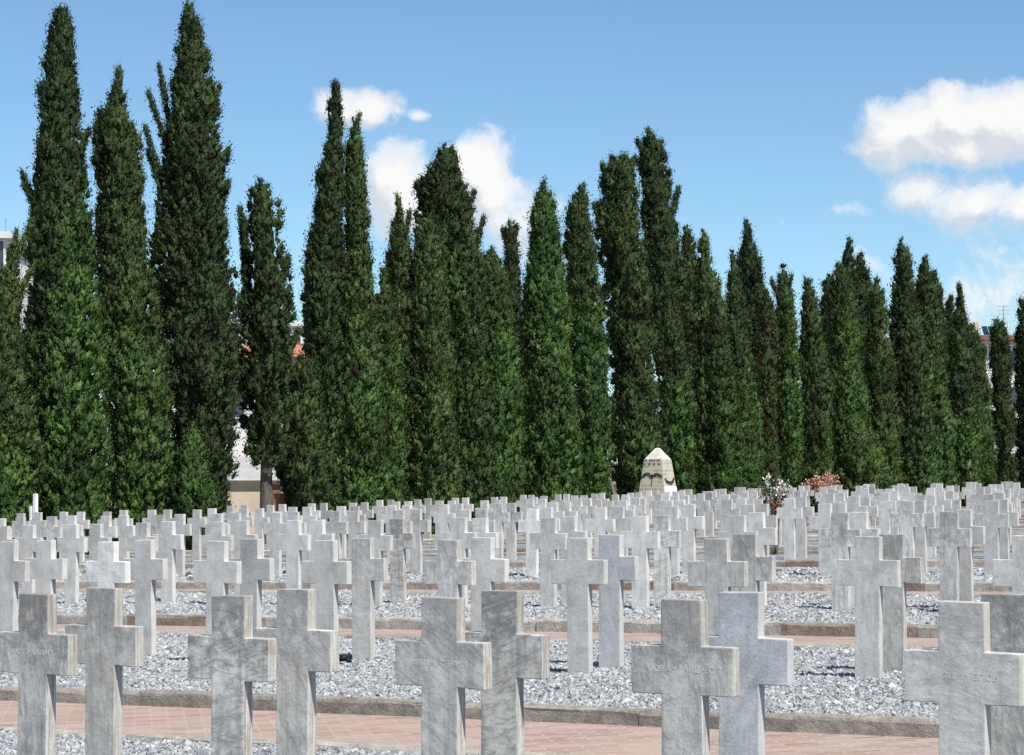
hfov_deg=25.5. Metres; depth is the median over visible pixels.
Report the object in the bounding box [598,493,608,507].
grave cross
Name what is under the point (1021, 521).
kerb
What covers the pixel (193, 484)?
young cypress
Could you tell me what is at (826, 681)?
gravel
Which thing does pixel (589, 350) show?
cypress tree
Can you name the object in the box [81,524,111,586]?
grave cross
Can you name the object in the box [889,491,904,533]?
grave cross
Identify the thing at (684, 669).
grave cross
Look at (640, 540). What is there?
grave cross
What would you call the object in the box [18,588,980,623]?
gravel
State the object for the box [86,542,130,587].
grave cross
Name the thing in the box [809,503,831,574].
grave cross
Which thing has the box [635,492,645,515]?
grave cross
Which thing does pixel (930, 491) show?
grave cross
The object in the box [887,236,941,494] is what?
cypress tree
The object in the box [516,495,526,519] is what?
grave cross
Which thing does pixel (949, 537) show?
grave cross
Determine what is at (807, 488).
grave cross
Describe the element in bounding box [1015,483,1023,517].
grave cross
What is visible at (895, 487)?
grave cross
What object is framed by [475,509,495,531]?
grave cross
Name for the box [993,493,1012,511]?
grave cross
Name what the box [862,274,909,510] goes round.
cypress tree
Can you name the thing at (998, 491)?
grave cross
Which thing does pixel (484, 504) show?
grave cross
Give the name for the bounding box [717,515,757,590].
grave cross
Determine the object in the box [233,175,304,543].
cypress tree
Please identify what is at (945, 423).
cypress tree
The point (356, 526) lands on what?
grave cross
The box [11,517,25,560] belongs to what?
grave cross
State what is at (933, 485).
grave cross
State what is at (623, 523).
grave cross
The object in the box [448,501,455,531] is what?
grave cross
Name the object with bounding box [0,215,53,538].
cypress tree
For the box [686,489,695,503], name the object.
grave cross
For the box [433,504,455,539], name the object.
grave cross
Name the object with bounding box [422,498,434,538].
grave cross
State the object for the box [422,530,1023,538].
gravel bed
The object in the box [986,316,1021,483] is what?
cypress tree
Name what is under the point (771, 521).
grave cross
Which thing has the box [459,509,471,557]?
grave cross
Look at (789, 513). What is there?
grave cross
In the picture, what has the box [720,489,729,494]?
grave cross
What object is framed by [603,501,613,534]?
grave cross
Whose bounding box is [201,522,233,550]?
grave cross
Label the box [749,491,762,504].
grave cross
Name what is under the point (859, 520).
grave cross
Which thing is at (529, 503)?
grave cross
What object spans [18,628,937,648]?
kerb
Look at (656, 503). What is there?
grave cross
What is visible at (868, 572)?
grave cross
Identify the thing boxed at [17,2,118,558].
cypress tree
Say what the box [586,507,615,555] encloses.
grave cross
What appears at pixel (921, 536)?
grave cross
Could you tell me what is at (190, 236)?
cypress tree
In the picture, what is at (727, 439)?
cypress tree
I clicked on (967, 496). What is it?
grave cross
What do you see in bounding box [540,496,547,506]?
grave cross
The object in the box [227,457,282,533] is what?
outbuilding
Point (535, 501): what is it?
grave cross
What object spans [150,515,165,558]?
grave cross
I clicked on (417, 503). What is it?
grave cross
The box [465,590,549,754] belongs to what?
grave cross
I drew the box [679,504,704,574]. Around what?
grave cross
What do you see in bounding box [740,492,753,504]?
grave cross
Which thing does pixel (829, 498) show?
grave cross
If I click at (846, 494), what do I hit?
grave cross
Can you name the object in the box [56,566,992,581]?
gravel
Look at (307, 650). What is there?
grave cross
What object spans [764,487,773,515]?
grave cross
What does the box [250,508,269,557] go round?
grave cross
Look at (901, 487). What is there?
grave cross
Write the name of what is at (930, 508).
grave cross
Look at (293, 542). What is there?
grave cross
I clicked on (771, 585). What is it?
kerb
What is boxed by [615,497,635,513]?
grave cross
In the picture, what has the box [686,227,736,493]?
cypress tree
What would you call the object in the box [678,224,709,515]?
cypress tree
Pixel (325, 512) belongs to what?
grave cross
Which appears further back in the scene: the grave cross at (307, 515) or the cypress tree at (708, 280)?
the cypress tree at (708, 280)
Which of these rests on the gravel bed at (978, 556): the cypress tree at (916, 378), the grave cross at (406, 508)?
the grave cross at (406, 508)
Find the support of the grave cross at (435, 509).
on the gravel bed at (524, 545)
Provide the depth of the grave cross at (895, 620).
17.55 m
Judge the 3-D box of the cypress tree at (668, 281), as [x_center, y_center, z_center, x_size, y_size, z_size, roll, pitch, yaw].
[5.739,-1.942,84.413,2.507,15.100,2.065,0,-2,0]
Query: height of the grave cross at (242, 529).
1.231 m
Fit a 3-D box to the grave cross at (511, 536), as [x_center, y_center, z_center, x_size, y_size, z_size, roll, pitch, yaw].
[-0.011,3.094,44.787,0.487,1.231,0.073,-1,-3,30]
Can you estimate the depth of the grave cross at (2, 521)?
41.14 m
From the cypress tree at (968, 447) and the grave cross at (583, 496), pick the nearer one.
the grave cross at (583, 496)
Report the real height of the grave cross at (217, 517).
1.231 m
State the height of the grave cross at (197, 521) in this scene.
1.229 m
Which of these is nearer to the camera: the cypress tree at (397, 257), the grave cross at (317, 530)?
the grave cross at (317, 530)
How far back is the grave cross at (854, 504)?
40.54 m
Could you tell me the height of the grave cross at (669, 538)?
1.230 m
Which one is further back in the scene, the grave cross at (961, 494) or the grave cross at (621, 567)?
the grave cross at (961, 494)
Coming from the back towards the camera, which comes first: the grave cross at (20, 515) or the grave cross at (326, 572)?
the grave cross at (20, 515)
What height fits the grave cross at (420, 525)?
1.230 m
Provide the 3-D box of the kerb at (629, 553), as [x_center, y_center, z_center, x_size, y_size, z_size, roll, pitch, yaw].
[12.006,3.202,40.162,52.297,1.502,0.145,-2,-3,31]
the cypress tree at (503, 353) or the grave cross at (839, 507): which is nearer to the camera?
the grave cross at (839, 507)
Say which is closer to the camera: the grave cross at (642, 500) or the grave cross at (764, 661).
the grave cross at (764, 661)
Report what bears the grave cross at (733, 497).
on the gravel bed at (524, 545)
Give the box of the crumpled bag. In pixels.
[339,654,352,662]
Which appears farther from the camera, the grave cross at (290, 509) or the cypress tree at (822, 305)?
the cypress tree at (822, 305)
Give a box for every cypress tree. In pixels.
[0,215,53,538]
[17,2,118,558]
[85,60,177,541]
[141,0,243,522]
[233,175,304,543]
[272,350,333,519]
[295,77,351,521]
[329,109,390,539]
[373,263,411,532]
[381,192,427,505]
[404,210,465,534]
[409,141,501,519]
[478,244,529,528]
[499,217,523,529]
[515,175,585,501]
[560,181,617,500]
[590,149,670,499]
[633,125,699,498]
[659,219,681,445]
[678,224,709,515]
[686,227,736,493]
[696,285,747,494]
[723,247,768,503]
[735,216,775,449]
[753,286,785,503]
[768,263,809,490]
[796,275,840,512]
[818,271,834,369]
[823,260,885,479]
[840,235,869,395]
[856,249,873,390]
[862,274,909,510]
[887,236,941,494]
[914,253,960,487]
[932,263,951,400]
[943,292,954,334]
[945,281,986,506]
[968,320,1001,486]
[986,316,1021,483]
[1011,292,1023,502]
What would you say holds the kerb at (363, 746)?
on the path
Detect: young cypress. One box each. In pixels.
[162,419,221,549]
[832,412,900,496]
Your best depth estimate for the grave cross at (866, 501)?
40.99 m
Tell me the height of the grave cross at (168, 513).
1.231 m
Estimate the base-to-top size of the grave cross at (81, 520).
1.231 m
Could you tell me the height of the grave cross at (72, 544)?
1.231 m
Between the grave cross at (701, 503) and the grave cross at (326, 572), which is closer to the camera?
the grave cross at (326, 572)
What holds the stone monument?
on the path
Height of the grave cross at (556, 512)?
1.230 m
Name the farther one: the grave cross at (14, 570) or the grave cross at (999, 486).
the grave cross at (999, 486)
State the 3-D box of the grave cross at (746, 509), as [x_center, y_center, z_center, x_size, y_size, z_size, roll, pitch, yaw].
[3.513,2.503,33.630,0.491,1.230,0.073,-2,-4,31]
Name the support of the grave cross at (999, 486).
on the gravel bed
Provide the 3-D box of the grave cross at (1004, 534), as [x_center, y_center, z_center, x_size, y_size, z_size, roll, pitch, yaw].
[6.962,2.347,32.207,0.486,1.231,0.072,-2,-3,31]
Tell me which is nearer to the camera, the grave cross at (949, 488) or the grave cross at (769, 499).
the grave cross at (949, 488)
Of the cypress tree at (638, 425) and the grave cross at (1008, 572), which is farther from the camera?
the cypress tree at (638, 425)
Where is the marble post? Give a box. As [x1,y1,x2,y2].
[29,494,37,519]
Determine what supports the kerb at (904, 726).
on the path
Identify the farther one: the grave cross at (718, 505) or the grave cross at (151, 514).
the grave cross at (718, 505)
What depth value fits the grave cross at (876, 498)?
55.79 m
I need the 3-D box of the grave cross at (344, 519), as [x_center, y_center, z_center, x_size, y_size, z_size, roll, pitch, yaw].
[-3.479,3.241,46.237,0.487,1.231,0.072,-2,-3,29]
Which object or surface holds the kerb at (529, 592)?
on the path
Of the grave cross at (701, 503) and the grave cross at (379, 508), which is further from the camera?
the grave cross at (379, 508)
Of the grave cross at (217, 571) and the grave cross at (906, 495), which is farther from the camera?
the grave cross at (906, 495)
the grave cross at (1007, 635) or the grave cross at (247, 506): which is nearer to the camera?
the grave cross at (1007, 635)
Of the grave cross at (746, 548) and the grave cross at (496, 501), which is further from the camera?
the grave cross at (496, 501)
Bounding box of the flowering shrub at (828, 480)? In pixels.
[802,470,840,503]
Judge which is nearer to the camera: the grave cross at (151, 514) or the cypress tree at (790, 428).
the grave cross at (151, 514)
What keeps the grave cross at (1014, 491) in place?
on the gravel bed
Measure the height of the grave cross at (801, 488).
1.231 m
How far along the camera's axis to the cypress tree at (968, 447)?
110.95 m
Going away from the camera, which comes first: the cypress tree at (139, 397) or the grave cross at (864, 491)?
the cypress tree at (139, 397)
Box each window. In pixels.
[0,239,5,273]
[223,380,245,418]
[1009,350,1018,367]
[1011,388,1016,405]
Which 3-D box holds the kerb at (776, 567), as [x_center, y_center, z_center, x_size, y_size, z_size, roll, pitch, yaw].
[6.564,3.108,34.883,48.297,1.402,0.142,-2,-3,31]
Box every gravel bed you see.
[79,553,1011,562]
[264,542,1011,549]
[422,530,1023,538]
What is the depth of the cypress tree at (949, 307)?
117.89 m
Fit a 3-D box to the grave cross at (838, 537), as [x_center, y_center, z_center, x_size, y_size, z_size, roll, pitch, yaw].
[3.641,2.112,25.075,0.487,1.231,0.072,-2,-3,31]
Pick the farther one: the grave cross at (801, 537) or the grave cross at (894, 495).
the grave cross at (894, 495)
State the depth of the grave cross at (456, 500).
62.05 m
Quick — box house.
[223,342,304,500]
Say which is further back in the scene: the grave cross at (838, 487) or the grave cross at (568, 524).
the grave cross at (838, 487)
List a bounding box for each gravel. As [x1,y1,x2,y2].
[0,631,938,717]
[0,728,469,754]
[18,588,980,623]
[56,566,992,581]
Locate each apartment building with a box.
[0,218,33,370]
[290,322,304,343]
[973,305,1018,478]
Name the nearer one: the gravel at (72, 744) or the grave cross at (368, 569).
the gravel at (72, 744)
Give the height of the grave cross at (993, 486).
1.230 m
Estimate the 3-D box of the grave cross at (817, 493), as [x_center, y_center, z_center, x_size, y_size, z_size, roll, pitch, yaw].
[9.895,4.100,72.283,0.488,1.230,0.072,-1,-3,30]
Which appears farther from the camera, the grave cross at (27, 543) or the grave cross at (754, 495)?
the grave cross at (754, 495)
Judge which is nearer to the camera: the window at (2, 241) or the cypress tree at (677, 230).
the window at (2, 241)
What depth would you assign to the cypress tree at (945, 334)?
116.04 m
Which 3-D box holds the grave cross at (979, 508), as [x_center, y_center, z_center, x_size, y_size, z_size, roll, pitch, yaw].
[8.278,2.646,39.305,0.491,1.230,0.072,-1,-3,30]
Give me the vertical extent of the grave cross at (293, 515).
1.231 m
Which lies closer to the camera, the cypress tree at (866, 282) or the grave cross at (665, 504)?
the grave cross at (665, 504)
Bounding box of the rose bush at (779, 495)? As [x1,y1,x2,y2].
[757,473,791,554]
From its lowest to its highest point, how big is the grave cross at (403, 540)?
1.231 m
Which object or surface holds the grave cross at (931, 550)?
on the gravel bed at (978, 556)
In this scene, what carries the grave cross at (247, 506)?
on the gravel bed at (524, 545)
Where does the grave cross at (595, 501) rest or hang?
on the gravel bed
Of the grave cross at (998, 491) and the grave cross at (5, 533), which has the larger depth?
the grave cross at (998, 491)
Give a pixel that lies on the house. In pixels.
(297, 348)
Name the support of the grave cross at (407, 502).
on the gravel bed at (524, 545)
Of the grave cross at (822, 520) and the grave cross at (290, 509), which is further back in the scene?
the grave cross at (290, 509)
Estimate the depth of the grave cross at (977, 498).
54.50 m
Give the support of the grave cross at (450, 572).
on the gravel bed
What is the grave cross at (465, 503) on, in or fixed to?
on the gravel bed at (1017, 531)
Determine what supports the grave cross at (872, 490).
on the gravel bed
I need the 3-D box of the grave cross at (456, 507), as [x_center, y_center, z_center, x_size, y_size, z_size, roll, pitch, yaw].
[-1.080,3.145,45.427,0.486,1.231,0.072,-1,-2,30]
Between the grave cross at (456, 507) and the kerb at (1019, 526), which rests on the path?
the kerb at (1019, 526)
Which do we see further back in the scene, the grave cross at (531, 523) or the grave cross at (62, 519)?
the grave cross at (62, 519)
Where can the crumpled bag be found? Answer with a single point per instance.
(343, 657)
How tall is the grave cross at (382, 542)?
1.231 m
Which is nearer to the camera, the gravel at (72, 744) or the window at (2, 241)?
the gravel at (72, 744)
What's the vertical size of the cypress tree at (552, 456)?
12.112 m
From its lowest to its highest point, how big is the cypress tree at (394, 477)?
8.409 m
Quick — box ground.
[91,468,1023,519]
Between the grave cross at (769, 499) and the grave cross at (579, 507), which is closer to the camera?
the grave cross at (579, 507)
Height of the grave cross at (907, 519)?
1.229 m
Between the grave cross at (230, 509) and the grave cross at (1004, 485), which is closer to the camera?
the grave cross at (230, 509)
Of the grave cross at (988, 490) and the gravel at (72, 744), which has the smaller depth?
the gravel at (72, 744)
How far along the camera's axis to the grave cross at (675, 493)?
67.36 m
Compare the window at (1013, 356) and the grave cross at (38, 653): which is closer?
the grave cross at (38, 653)
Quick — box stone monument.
[639,448,676,522]
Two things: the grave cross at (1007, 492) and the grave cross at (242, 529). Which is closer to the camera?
the grave cross at (242, 529)
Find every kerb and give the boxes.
[0,686,938,737]
[0,727,585,754]
[18,580,1011,591]
[18,612,938,637]
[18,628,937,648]
[56,589,981,596]
[79,559,983,568]
[79,567,976,569]
[85,549,1011,557]
[130,544,1011,554]
[264,539,817,545]
[346,533,1023,542]
[422,528,1023,536]
[517,525,1023,532]
[649,518,1023,525]
[649,520,1023,527]
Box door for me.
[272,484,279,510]
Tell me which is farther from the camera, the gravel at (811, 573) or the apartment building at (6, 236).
the apartment building at (6, 236)
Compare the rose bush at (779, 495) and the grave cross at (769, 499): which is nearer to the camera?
the rose bush at (779, 495)
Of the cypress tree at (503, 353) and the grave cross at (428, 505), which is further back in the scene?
the cypress tree at (503, 353)
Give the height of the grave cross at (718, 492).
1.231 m
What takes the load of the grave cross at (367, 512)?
on the gravel bed at (524, 545)
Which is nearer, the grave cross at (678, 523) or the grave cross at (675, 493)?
the grave cross at (678, 523)
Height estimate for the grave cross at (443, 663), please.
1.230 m
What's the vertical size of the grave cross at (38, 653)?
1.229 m
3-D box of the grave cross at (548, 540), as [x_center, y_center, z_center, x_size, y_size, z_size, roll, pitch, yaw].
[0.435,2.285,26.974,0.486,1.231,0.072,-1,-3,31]
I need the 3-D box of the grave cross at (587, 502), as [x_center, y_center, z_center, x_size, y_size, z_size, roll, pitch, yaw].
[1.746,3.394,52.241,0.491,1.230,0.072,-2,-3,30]
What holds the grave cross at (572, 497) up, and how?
on the gravel bed at (1017, 531)
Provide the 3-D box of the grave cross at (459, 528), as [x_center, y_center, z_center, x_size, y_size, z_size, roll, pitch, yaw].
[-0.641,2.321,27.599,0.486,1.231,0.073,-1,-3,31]
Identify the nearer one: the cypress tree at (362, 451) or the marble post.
the marble post
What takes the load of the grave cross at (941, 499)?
on the gravel bed at (524, 545)
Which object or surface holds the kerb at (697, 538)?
on the path
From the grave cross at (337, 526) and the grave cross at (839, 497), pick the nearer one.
the grave cross at (337, 526)
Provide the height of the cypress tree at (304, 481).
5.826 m
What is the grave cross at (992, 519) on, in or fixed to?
on the gravel bed
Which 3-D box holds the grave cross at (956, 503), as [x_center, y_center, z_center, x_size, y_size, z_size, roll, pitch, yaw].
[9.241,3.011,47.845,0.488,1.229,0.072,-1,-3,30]
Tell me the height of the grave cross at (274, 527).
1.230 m
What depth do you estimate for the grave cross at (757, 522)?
26.10 m
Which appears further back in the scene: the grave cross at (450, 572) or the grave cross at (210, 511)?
the grave cross at (210, 511)
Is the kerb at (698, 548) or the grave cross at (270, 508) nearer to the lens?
the kerb at (698, 548)
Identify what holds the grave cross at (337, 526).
on the gravel bed
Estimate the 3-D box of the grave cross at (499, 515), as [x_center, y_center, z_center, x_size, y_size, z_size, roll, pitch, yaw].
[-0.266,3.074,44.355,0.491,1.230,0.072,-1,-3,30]
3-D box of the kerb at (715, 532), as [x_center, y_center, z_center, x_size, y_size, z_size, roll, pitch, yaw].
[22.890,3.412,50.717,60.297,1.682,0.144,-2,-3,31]
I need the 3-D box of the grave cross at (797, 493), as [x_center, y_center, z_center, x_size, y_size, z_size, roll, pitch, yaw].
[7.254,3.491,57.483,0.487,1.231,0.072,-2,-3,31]
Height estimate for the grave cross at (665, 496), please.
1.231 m
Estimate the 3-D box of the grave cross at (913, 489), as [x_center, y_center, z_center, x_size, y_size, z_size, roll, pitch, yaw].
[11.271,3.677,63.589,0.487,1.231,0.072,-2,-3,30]
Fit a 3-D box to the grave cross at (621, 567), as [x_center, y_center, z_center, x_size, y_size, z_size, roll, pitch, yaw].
[0.826,1.924,18.864,0.491,1.230,0.072,-2,-4,31]
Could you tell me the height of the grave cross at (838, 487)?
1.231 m
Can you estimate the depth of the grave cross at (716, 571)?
17.75 m
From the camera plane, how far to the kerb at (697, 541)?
55.49 m
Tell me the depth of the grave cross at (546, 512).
35.95 m
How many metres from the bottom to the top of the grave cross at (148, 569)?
1.231 m
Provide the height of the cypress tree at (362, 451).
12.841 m
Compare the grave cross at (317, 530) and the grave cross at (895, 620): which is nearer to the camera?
the grave cross at (895, 620)
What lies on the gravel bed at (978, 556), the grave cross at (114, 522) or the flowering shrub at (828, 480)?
the grave cross at (114, 522)
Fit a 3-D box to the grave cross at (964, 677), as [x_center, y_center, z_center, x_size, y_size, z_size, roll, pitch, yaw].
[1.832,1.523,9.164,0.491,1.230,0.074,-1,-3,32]
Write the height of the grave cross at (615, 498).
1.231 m
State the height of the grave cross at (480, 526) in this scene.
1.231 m
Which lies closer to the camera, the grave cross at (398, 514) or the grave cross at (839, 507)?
the grave cross at (839, 507)
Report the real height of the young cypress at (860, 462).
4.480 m
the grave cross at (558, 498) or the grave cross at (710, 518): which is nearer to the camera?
the grave cross at (710, 518)
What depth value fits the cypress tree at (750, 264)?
96.99 m
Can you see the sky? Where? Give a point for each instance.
(820, 124)
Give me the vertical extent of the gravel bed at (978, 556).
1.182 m
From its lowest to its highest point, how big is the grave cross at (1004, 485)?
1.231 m
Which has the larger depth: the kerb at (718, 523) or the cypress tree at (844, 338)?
the cypress tree at (844, 338)
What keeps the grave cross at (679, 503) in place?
on the gravel bed at (978, 556)
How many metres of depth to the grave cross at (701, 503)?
58.25 m
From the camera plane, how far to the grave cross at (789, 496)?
49.73 m
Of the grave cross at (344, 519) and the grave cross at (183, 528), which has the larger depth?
the grave cross at (344, 519)
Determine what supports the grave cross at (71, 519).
on the gravel bed
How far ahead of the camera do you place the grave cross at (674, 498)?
50.53 m
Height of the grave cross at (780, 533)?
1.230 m
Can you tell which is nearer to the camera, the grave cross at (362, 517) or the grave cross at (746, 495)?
the grave cross at (362, 517)
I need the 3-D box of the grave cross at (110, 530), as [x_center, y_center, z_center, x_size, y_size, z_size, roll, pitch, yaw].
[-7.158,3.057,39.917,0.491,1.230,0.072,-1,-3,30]
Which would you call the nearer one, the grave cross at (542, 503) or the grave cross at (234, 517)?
the grave cross at (234, 517)
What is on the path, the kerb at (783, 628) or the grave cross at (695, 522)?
the kerb at (783, 628)
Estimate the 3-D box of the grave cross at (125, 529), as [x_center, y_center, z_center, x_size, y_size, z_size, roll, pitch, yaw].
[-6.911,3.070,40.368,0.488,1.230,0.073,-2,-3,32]
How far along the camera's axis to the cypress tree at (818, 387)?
95.26 m
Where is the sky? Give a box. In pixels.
[0,0,1023,465]
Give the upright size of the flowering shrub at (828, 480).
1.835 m
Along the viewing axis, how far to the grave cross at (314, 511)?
55.51 m
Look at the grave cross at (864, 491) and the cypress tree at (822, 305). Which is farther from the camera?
the cypress tree at (822, 305)
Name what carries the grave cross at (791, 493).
on the gravel bed at (1017, 531)
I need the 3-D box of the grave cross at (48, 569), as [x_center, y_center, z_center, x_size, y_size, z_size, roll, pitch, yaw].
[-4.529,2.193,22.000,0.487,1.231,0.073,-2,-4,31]
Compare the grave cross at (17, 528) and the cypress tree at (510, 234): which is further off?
the cypress tree at (510, 234)
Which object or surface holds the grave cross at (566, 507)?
on the gravel bed at (978, 556)
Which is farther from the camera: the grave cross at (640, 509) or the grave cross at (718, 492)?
the grave cross at (718, 492)
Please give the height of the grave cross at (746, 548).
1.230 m
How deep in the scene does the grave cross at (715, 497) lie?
66.69 m
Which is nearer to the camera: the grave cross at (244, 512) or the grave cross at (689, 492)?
the grave cross at (244, 512)
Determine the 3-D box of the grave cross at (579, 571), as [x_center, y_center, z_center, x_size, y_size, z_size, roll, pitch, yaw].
[0.550,1.918,18.411,0.491,1.230,0.072,-2,-3,30]
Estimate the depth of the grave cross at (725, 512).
41.82 m
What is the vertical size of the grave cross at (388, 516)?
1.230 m
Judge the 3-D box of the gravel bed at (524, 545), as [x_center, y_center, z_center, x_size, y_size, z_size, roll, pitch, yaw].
[16.211,3.120,43.255,56.200,1.278,5.050,-2,-3,31]
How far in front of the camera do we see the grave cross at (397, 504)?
54.28 m
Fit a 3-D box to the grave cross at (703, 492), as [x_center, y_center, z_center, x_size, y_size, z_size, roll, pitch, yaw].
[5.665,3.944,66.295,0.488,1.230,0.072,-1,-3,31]
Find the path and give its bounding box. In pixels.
[0,508,1023,754]
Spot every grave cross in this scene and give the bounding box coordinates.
[0,518,11,538]
[0,526,17,541]
[0,541,29,631]
[0,593,76,754]
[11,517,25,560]
[12,513,29,526]
[15,525,43,592]
[25,540,66,593]
[29,512,45,537]
[40,516,62,558]
[57,512,67,558]
[57,524,87,603]
[60,515,82,535]
[65,587,143,754]
[77,512,89,561]
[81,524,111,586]
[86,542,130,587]
[97,512,116,524]
[101,516,117,537]
[112,515,135,560]
[114,510,132,524]
[123,539,167,655]
[127,523,158,551]
[142,510,156,524]
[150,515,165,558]
[153,521,183,600]
[163,510,173,520]
[174,514,191,575]
[187,510,206,561]
[187,595,276,754]
[194,541,241,634]
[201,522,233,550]
[202,508,216,523]
[205,514,229,535]
[222,506,234,522]
[226,513,240,557]
[226,521,257,594]
[229,539,274,636]
[236,505,252,516]
[239,508,253,525]
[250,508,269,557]
[254,588,338,754]
[263,512,285,575]
[264,505,274,549]
[275,504,287,515]
[277,520,310,588]
[282,507,302,522]
[282,512,306,532]
[300,507,317,560]
[301,540,351,630]
[302,520,334,588]
[308,503,320,518]
[316,503,332,521]
[326,511,348,558]
[337,506,347,557]
[338,538,387,659]
[346,503,361,514]
[348,511,366,557]
[351,506,365,521]
[358,520,392,605]
[361,502,373,533]
[372,500,386,519]
[381,505,396,560]
[384,519,414,602]
[385,510,412,532]
[392,502,401,509]
[395,596,491,754]
[402,505,411,559]
[404,501,411,504]
[406,509,429,573]
[412,499,425,512]
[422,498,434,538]
[423,539,476,597]
[430,501,443,547]
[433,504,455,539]
[441,517,477,606]
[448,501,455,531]
[450,504,462,517]
[452,498,463,508]
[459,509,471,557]
[462,498,473,510]
[462,537,508,630]
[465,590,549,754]
[472,518,498,548]
[475,500,492,511]
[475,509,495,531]
[488,503,509,558]
[489,497,497,506]
[489,500,505,511]
[500,497,506,537]
[506,503,522,559]
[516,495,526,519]
[518,509,540,576]
[520,499,539,514]
[530,518,567,607]
[531,497,537,505]
[534,499,547,518]
[539,507,559,530]
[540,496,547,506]
[548,502,564,558]
[550,494,564,510]
[551,538,607,673]
[558,516,587,604]
[561,502,577,520]
[563,494,570,501]
[571,496,582,505]
[571,498,587,530]
[580,495,587,530]
[583,498,597,545]
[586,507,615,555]
[591,494,601,518]
[592,534,638,667]
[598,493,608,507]
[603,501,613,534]
[607,506,630,555]
[611,495,618,505]
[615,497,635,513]
[617,500,634,555]
[621,516,659,607]
[631,497,645,515]
[631,598,739,754]
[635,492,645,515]
[642,491,653,522]
[649,494,662,514]
[649,515,681,605]
[656,500,680,515]
[662,493,669,509]
[666,506,687,575]
[670,496,679,505]
[672,491,678,495]
[675,500,685,558]
[679,490,689,500]
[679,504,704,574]
[680,496,694,504]
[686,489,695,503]
[688,538,747,634]
[692,494,709,535]
[702,491,708,527]
[705,492,718,535]
[708,591,793,754]
[710,491,720,527]
[714,489,719,522]
[714,495,735,530]
[715,499,739,530]
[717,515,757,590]
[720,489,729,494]
[730,495,738,502]
[731,487,740,495]
[731,534,775,591]
[733,498,746,515]
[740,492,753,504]
[741,505,754,527]
[747,512,777,605]
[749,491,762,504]
[755,504,777,555]
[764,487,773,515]
[766,497,783,545]
[777,498,802,559]
[782,494,790,544]
[786,491,793,497]
[794,491,801,497]
[796,497,813,557]
[798,486,807,496]
[804,485,813,506]
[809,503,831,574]
[815,487,824,501]
[816,488,827,501]
[819,493,840,512]
[819,513,862,610]
[833,503,846,512]
[835,493,848,505]
[836,485,841,489]
[837,536,900,678]
[840,490,848,500]
[847,496,867,512]
[850,512,880,606]
[851,486,861,495]
[857,488,873,500]
[860,496,878,527]
[868,487,877,526]
[873,489,886,528]
[873,493,895,533]
[879,534,923,671]
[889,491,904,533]
[890,501,923,556]
[892,485,902,492]
[899,485,904,512]
[899,487,914,500]
[904,600,1023,754]
[910,487,921,500]
[914,495,934,512]
[915,500,935,573]
[926,484,936,494]
[927,488,934,494]
[927,495,943,557]
[927,512,971,600]
[936,491,951,527]
[945,491,960,511]
[946,486,958,498]
[953,509,985,600]
[954,486,964,509]
[962,482,971,508]
[964,483,975,518]
[970,487,984,504]
[974,501,1008,575]
[975,494,994,558]
[981,593,1023,754]
[985,487,992,494]
[989,484,995,493]
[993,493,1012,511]
[993,535,1023,593]
[994,490,1010,502]
[994,499,1018,558]
[996,484,1002,489]
[1001,482,1007,488]
[1001,489,1017,542]
[1008,483,1018,511]
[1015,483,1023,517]
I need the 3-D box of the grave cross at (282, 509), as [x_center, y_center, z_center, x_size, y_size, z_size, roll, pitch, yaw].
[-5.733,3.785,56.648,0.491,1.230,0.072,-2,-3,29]
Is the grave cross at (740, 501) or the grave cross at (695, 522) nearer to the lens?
the grave cross at (695, 522)
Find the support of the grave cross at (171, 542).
on the gravel bed
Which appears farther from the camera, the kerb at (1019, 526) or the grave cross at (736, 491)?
the grave cross at (736, 491)
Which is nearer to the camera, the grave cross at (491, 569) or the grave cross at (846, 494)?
the grave cross at (491, 569)
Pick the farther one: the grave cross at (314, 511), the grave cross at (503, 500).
the grave cross at (503, 500)
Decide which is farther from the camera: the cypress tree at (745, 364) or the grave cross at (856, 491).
the cypress tree at (745, 364)
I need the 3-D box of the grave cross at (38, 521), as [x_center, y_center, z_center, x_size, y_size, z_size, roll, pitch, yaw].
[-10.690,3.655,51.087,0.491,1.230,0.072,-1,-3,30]
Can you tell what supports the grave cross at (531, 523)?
on the gravel bed
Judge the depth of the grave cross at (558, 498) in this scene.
68.77 m
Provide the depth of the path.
15.25 m
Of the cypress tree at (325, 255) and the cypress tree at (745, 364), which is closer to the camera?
the cypress tree at (325, 255)
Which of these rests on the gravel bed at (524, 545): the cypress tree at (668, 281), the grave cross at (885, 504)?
the grave cross at (885, 504)
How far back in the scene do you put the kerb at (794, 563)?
38.71 m
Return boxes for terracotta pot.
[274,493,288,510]
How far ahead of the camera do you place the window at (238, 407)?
82.99 m
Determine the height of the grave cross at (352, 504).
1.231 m
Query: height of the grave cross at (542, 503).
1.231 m
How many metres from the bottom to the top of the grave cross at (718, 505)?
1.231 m
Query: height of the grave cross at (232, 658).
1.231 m

